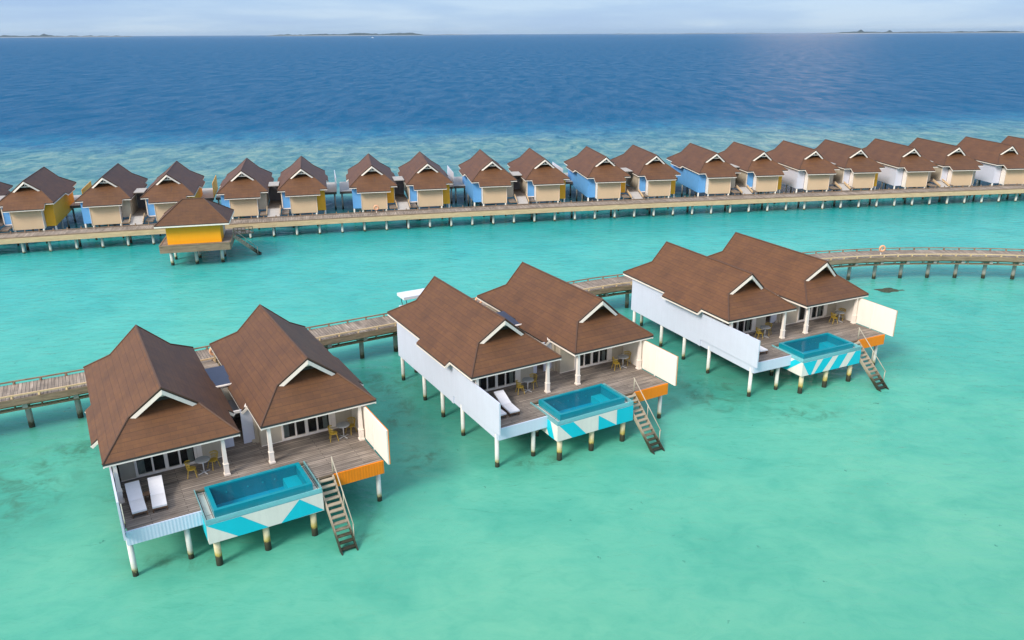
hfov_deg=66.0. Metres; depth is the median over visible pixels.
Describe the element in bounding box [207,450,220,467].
wire chair
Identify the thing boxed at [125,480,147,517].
sun lounger
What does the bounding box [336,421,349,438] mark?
round table
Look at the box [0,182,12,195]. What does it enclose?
gabled villa
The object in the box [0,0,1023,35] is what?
sky
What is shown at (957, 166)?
gabled villa
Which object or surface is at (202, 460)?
round table
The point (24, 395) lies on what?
timber walkway
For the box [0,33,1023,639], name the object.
sea
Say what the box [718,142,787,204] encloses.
gabled villa
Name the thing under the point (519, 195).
entrance passage
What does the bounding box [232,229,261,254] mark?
staircase
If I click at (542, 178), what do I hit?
gabled villa
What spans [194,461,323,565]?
plunge pool
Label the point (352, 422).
wire chair
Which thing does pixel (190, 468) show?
wire chair
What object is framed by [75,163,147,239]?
gabled villa
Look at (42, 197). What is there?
gabled villa
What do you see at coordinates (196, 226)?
yellow pavilion
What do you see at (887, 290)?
coral rock
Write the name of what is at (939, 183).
entrance passage
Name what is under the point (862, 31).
island
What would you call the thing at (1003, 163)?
gabled villa
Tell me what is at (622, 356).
round table
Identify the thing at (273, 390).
twin villa
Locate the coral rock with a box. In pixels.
[874,288,898,292]
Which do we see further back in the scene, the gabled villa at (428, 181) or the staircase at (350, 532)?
the gabled villa at (428, 181)
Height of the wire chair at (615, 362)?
0.832 m
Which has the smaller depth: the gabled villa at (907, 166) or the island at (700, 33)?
the gabled villa at (907, 166)
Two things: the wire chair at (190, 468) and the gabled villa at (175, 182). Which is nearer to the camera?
the wire chair at (190, 468)
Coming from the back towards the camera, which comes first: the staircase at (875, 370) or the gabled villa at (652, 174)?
the gabled villa at (652, 174)
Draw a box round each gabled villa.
[0,167,91,245]
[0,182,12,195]
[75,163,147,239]
[140,161,217,235]
[216,158,273,229]
[277,156,336,227]
[339,153,396,212]
[398,151,453,220]
[453,149,516,216]
[507,148,569,214]
[564,146,630,211]
[610,145,680,209]
[666,143,740,206]
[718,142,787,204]
[766,140,839,201]
[815,139,884,200]
[862,138,937,199]
[909,137,982,197]
[956,136,1023,196]
[1001,136,1023,155]
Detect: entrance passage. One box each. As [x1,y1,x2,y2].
[0,195,11,231]
[122,188,154,224]
[260,182,288,216]
[389,176,416,209]
[508,171,535,203]
[620,168,648,198]
[730,164,756,194]
[829,162,854,190]
[927,161,952,186]
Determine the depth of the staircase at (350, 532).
37.85 m
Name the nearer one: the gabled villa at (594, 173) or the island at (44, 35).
the gabled villa at (594, 173)
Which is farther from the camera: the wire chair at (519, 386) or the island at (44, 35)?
the island at (44, 35)
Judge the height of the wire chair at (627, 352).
0.832 m
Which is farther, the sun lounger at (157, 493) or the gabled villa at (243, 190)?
the gabled villa at (243, 190)
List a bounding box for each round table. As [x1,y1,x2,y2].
[195,456,209,474]
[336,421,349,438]
[522,377,533,391]
[618,354,628,367]
[760,325,770,337]
[834,311,844,321]
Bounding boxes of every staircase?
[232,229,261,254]
[317,456,358,555]
[626,377,664,454]
[855,328,888,391]
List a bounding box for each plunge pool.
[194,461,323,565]
[530,383,633,460]
[772,333,861,393]
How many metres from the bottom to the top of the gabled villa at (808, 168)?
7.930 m
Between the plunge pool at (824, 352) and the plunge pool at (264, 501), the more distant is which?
the plunge pool at (824, 352)
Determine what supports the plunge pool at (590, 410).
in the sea
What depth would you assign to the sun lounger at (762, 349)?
53.10 m
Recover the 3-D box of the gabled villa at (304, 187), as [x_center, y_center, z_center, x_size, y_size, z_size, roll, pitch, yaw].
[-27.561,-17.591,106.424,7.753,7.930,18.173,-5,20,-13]
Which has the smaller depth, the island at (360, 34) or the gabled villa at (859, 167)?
the gabled villa at (859, 167)
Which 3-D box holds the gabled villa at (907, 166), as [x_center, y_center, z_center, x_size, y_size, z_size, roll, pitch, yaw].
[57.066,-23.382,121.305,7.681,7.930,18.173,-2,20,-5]
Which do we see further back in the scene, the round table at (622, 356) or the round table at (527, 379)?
the round table at (622, 356)
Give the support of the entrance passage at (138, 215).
attached to the gabled villa at (175, 182)
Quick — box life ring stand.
[879,245,885,254]
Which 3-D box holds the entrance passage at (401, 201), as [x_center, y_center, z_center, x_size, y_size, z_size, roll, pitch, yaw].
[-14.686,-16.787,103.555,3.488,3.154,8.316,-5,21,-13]
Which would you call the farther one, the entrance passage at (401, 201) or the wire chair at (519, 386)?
the entrance passage at (401, 201)
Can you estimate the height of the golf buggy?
1.886 m
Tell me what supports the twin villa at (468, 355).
in the sea
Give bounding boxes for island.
[0,34,132,36]
[269,33,422,35]
[434,34,467,34]
[630,33,752,33]
[818,30,1023,33]
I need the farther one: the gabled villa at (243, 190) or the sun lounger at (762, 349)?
the gabled villa at (243, 190)
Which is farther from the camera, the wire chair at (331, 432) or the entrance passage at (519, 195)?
the entrance passage at (519, 195)
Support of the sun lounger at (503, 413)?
on the twin villa at (468, 355)
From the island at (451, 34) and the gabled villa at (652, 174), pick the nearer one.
the gabled villa at (652, 174)
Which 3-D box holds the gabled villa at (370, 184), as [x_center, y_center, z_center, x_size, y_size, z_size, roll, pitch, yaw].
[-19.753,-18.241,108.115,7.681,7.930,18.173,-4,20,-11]
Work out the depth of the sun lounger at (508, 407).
45.48 m
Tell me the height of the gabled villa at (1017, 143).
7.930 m
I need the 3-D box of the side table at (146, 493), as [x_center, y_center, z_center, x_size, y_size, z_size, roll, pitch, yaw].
[-16.990,8.233,36.707,0.374,0.378,0.365,-12,23,-28]
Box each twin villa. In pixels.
[83,304,390,576]
[387,262,677,467]
[623,232,897,396]
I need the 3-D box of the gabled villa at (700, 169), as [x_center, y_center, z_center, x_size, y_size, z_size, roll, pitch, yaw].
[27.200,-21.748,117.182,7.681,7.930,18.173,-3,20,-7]
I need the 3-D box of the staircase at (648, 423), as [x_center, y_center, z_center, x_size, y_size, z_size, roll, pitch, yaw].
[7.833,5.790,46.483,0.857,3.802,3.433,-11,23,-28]
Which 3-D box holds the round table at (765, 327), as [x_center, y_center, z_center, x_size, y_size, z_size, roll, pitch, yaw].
[17.976,0.846,56.051,0.720,0.749,0.720,-9,22,-24]
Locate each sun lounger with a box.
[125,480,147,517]
[147,475,167,512]
[494,390,519,416]
[501,409,506,417]
[747,334,767,354]
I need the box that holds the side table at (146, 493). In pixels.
[142,491,150,501]
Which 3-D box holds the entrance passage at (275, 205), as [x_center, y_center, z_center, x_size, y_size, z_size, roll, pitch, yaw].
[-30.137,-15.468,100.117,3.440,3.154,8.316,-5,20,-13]
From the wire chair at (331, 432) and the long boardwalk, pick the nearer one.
the wire chair at (331, 432)
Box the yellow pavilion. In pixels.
[154,198,253,265]
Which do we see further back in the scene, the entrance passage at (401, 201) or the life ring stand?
the entrance passage at (401, 201)
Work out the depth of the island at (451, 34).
22231.79 m
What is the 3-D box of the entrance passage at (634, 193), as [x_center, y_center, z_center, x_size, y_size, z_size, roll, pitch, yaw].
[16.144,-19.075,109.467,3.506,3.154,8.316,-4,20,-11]
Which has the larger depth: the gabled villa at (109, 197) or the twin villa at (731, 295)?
the gabled villa at (109, 197)
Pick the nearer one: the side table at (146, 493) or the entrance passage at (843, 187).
the side table at (146, 493)
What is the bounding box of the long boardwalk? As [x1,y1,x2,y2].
[0,183,1023,253]
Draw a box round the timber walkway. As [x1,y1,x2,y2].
[0,247,1023,427]
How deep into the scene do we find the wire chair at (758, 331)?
55.71 m
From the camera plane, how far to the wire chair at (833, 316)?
58.57 m
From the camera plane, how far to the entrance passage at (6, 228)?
91.21 m
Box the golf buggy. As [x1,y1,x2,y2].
[397,288,424,305]
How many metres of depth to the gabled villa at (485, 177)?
104.75 m
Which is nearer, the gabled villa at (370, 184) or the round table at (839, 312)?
the round table at (839, 312)
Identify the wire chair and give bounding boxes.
[184,460,196,475]
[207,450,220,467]
[327,425,338,442]
[345,417,356,434]
[515,380,524,393]
[528,373,537,388]
[611,357,620,370]
[623,351,630,365]
[754,327,762,337]
[829,312,837,323]
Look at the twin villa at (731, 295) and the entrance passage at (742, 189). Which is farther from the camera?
the entrance passage at (742, 189)
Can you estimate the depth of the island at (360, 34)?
15854.84 m
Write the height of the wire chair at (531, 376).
0.832 m

